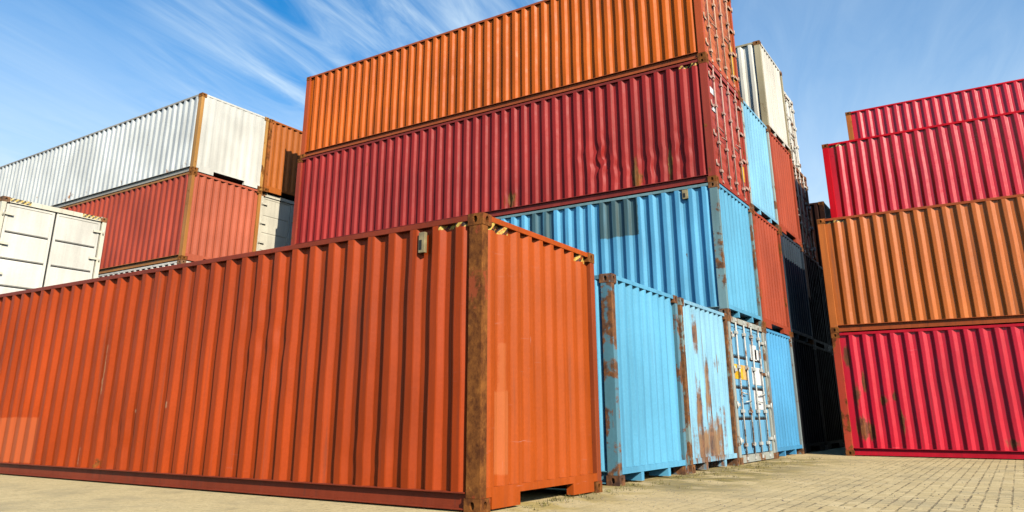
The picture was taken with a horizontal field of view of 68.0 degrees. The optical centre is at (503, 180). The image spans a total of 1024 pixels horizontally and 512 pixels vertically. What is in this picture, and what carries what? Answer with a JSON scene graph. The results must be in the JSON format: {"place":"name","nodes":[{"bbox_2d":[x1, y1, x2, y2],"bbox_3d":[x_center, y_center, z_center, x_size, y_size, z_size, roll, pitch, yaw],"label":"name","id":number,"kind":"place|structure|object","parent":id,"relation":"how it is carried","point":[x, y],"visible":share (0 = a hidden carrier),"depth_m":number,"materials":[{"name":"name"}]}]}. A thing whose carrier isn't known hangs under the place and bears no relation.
{"place":"outdoors","nodes":[
{"label":"outdoors","id":0,"kind":"place"},
{"bbox_2d":[0,196,107,293],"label":"shipping container","id":1,"kind":"object","parent":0,"point":[41,245],"visible":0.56,"depth_m":17.68,"materials":[{"name":"metal"}]},
{"bbox_2d":[0,203,55,293],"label":"door","id":2,"kind":"structure","parent":1,"relation":"in","point":[26,232],"depth_m":17.28,"materials":[{"name":"paint"}]},
{"bbox_2d":[43,213,103,286],"bbox_3d":[-10.262,2.111,18.100,0.119,2.530,1.176,-11,-20,31],"label":"door","id":3,"kind":"structure","parent":1,"relation":"in","point":[74,240],"depth_m":18.18,"materials":[{"name":"paint"}]},
{"bbox_2d":[98,260,188,277],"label":"shipping container","id":4,"kind":"object","parent":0,"point":[150,267],"visible":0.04,"depth_m":21.61,"materials":[{"name":"metal"}]},
{"bbox_2d":[61,171,261,274],"bbox_3d":[-13.809,2.369,25.749,13.720,2.559,2.438,-11,-21,32],"label":"shipping container","id":5,"kind":"object","parent":4,"relation":"on","point":[191,216],"visible":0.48,"depth_m":22.17,"materials":[{"name":"metal"}]},
{"bbox_2d":[0,92,268,207],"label":"shipping container","id":6,"kind":"object","parent":5,"relation":"on","point":[205,134],"visible":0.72,"depth_m":23.49,"materials":[{"name":"metal"}]},
{"bbox_2d":[256,192,293,250],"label":"shipping container","id":7,"kind":"object","parent":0,"point":[275,222],"visible":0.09,"depth_m":23.83,"materials":[{"name":"metal"}]},
{"bbox_2d":[258,197,290,250],"bbox_3d":[-7.163,1.711,23.676,0.119,2.292,1.176,-11,-21,32],"label":"door","id":8,"kind":"structure","parent":7,"relation":"in","point":[274,222],"depth_m":23.80,"materials":[{"name":"paint"}]},
{"bbox_2d":[262,119,301,200],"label":"shipping container","id":9,"kind":"object","parent":7,"relation":"on","point":[283,150],"visible":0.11,"depth_m":24.35,"materials":[{"name":"metal"}]},
{"bbox_2d":[287,205,293,245],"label":"door","id":10,"kind":"structure","parent":7,"relation":"in","point":[292,206],"depth_m":24.34,"materials":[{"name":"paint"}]},
{"bbox_2d":[0,446,1023,511],"bbox_3d":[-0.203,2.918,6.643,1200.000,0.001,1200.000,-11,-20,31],"label":"ground","id":11,"kind":"structure","parent":0,"point":[21,493],"depth_m":8.40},
{"bbox_2d":[0,212,602,511],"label":"shipping container","id":12,"kind":"object","parent":11,"relation":"on","point":[450,363],"visible":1,"depth_m":8.36,"materials":[{"name":"metal"}]},
{"bbox_2d":[594,273,688,485],"bbox_3d":[-3.021,3.769,13.833,12.190,2.637,2.438,-11,-20,31],"label":"shipping container","id":13,"kind":"object","parent":11,"relation":"on","point":[641,409],"visible":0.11,"depth_m":10.34,"materials":[{"name":"metal"}]},
{"bbox_2d":[507,457,819,509],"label":"weeds","id":14,"kind":"object","parent":11,"relation":"on","point":[555,498],"visible":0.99,"depth_m":9.38,"materials":[{"name":"green plant"}]},
{"bbox_2d":[677,297,739,473],"bbox_3d":[-1.625,4.409,15.889,12.190,2.637,2.438,-11,-20,31],"label":"shipping container","id":15,"kind":"object","parent":11,"relation":"on","point":[710,420],"visible":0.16,"depth_m":12.62,"materials":[{"name":"metal"}]},
{"bbox_2d":[727,315,776,464],"bbox_3d":[-0.225,5.053,17.962,12.219,2.637,2.438,-11,-20,31],"label":"shipping container","id":16,"kind":"object","parent":11,"relation":"on","point":[753,407],"visible":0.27,"depth_m":14.77,"materials":[{"name":"metal"}]},
{"bbox_2d":[495,181,762,326],"bbox_3d":[-0.240,2.541,18.743,12.190,2.620,2.454,-11,-20,31],"label":"shipping container","id":17,"kind":"object","parent":16,"relation":"on","point":[694,244],"visible":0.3,"depth_m":15.47,"materials":[{"name":"metal"}]},
{"bbox_2d":[291,57,751,244],"bbox_3d":[-0.211,-0.008,19.521,12.189,2.703,2.447,-11,-20,31],"label":"shipping container","id":18,"kind":"object","parent":17,"relation":"on","point":[675,126],"visible":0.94,"depth_m":17.50,"materials":[{"name":"metal"}]},
{"bbox_2d":[300,0,739,158],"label":"shipping container","id":19,"kind":"object","parent":18,"relation":"on","point":[538,50],"visible":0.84,"depth_m":18.73,"materials":[{"name":"metal"}]},
{"bbox_2d":[702,0,720,71],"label":"door","id":20,"kind":"structure","parent":19,"relation":"in","point":[709,7],"depth_m":16.68,"materials":[{"name":"paint"}]},
{"bbox_2d":[715,0,739,87],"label":"door","id":21,"kind":"structure","parent":19,"relation":"in","point":[727,55],"depth_m":17.60,"materials":[{"name":"paint"}]},
{"bbox_2d":[708,65,731,189],"bbox_3d":[4.533,-1.142,15.921,0.119,2.624,1.175,-11,-20,31],"label":"door","id":22,"kind":"structure","parent":18,"relation":"in","point":[720,134],"depth_m":15.97,"materials":[{"name":"paint"}]},
{"bbox_2d":[723,82,750,200],"bbox_3d":[5.174,-0.849,16.863,0.119,2.624,1.176,-11,-20,31],"label":"door","id":23,"kind":"structure","parent":18,"relation":"in","point":[732,109],"depth_m":16.83,"materials":[{"name":"paint"}]},
{"bbox_2d":[730,318,756,459],"bbox_3d":[4.530,3.916,14.350,0.119,2.558,1.175,-11,-20,31],"label":"door","id":24,"kind":"structure","parent":16,"relation":"in","point":[738,333],"depth_m":14.39,"materials":[{"name":"paint"}]},
{"bbox_2d":[744,323,775,457],"bbox_3d":[5.171,4.209,15.292,0.119,2.558,1.176,-11,-20,31],"label":"door","id":25,"kind":"structure","parent":16,"relation":"in","point":[757,374],"depth_m":15.24,"materials":[{"name":"paint"}]},
{"bbox_2d":[764,327,803,458],"bbox_3d":[1.119,5.676,19.964,12.190,2.637,2.438,-11,-20,31],"label":"shipping container","id":26,"kind":"object","parent":11,"relation":"on","point":[787,429],"visible":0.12,"depth_m":16.79,"materials":[{"name":"metal"}]},
{"bbox_2d":[752,209,791,336],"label":"shipping container","id":27,"kind":"object","parent":26,"relation":"on","point":[772,289],"visible":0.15,"depth_m":17.57,"materials":[{"name":"metal"}]},
{"bbox_2d":[741,97,779,229],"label":"shipping container","id":28,"kind":"object","parent":27,"relation":"on","point":[760,172],"visible":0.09,"depth_m":18.35,"materials":[{"name":"metal"}]},
{"bbox_2d":[792,337,826,453],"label":"shipping container","id":29,"kind":"object","parent":11,"relation":"on","point":[811,419],"visible":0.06,"depth_m":18.79,"materials":[{"name":"metal"}]},
{"bbox_2d":[780,231,813,344],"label":"shipping container","id":30,"kind":"object","parent":29,"relation":"on","point":[797,293],"visible":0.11,"depth_m":19.57,"materials":[{"name":"metal"}]},
{"bbox_2d":[769,130,802,247],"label":"shipping container","id":31,"kind":"object","parent":30,"relation":"on","point":[786,199],"visible":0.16,"depth_m":20.36,"materials":[{"name":"metal"}]},
{"bbox_2d":[735,40,791,154],"bbox_3d":[2.478,-1.287,24.314,12.190,2.580,2.438,-11,-20,31],"label":"shipping container","id":32,"kind":"object","parent":31,"relation":"on","point":[761,88],"visible":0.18,"depth_m":20.61,"materials":[{"name":"metal"}]},
{"bbox_2d":[814,345,844,449],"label":"shipping container","id":33,"kind":"object","parent":11,"relation":"on","point":[831,416],"visible":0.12,"depth_m":20.80,"materials":[{"name":"metal"}]},
{"bbox_2d":[803,252,828,349],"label":"shipping container","id":34,"kind":"object","parent":33,"relation":"on","point":[817,312],"visible":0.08,"depth_m":21.79,"materials":[{"name":"metal"}]},
{"bbox_2d":[792,163,816,261],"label":"shipping container","id":35,"kind":"object","parent":34,"relation":"on","point":[804,214],"visible":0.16,"depth_m":22.80,"materials":[{"name":"metal"}]},
{"bbox_2d":[784,92,800,171],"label":"shipping container","id":36,"kind":"object","parent":35,"relation":"on","point":[792,128],"visible":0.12,"depth_m":23.95,"materials":[{"name":"metal"}]},
{"bbox_2d":[784,92,800,169],"bbox_3d":[9.021,-1.471,23.768,0.119,2.501,1.175,-11,-20,31],"label":"door","id":37,"kind":"structure","parent":36,"relation":"in","point":[789,111],"depth_m":23.82,"materials":[{"name":"paint"}]},
{"bbox_2d":[793,166,805,252],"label":"door","id":38,"kind":"structure","parent":35,"relation":"in","point":[794,171],"depth_m":22.24,"materials":[{"name":"paint"}]},
{"bbox_2d":[796,170,815,258],"bbox_3d":[9.128,1.034,22.916,0.119,2.624,1.175,-11,-20,31],"label":"door","id":39,"kind":"structure","parent":35,"relation":"in","point":[804,207],"depth_m":22.88,"materials":[{"name":"paint"}]},
{"bbox_2d":[833,353,844,445],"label":"shipping container","id":40,"kind":"object","parent":11,"relation":"on","point":[838,399],"visible":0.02,"depth_m":21.81,"materials":[{"name":"metal"}]},
{"bbox_2d":[819,265,832,350],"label":"shipping container","id":41,"kind":"object","parent":40,"relation":"on","point":[825,308],"visible":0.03,"depth_m":23.18,"materials":[{"name":"metal"}]},
{"bbox_2d":[831,323,1023,458],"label":"shipping container","id":42,"kind":"object","parent":11,"relation":"on","point":[955,392],"visible":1,"depth_m":16.04,"materials":[{"name":"metal"}]},
{"bbox_2d":[817,194,1023,332],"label":"shipping container","id":43,"kind":"object","parent":42,"relation":"on","point":[957,264],"visible":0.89,"depth_m":16.70,"materials":[{"name":"metal"}]},
{"bbox_2d":[822,110,1023,217],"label":"shipping container","id":44,"kind":"object","parent":43,"relation":"on","point":[969,159],"visible":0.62,"depth_m":19.98,"materials":[{"name":"metal"}]},
{"bbox_2d":[845,78,1023,139],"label":"shipping container","id":45,"kind":"object","parent":44,"relation":"on","point":[988,100],"visible":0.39,"depth_m":24.55,"materials":[{"name":"metal"}]},
{"bbox_2d":[0,0,1023,207],"label":"sky","id":46,"kind":"structure","parent":0,"point":[70,70],"materials":[{"name":"blue"}]},
{"bbox_2d":[522,457,1023,511],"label":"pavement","id":47,"kind":"structure","parent":0,"point":[785,481],"depth_m":9.14,"materials":[{"name":"stone"}]},
{"bbox_2d":[809,201,830,267],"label":"shipping container","id":48,"kind":"object","parent":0,"point":[820,210],"visible":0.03,"depth_m":26.36,"materials":[{"name":"metal"}]}
]}

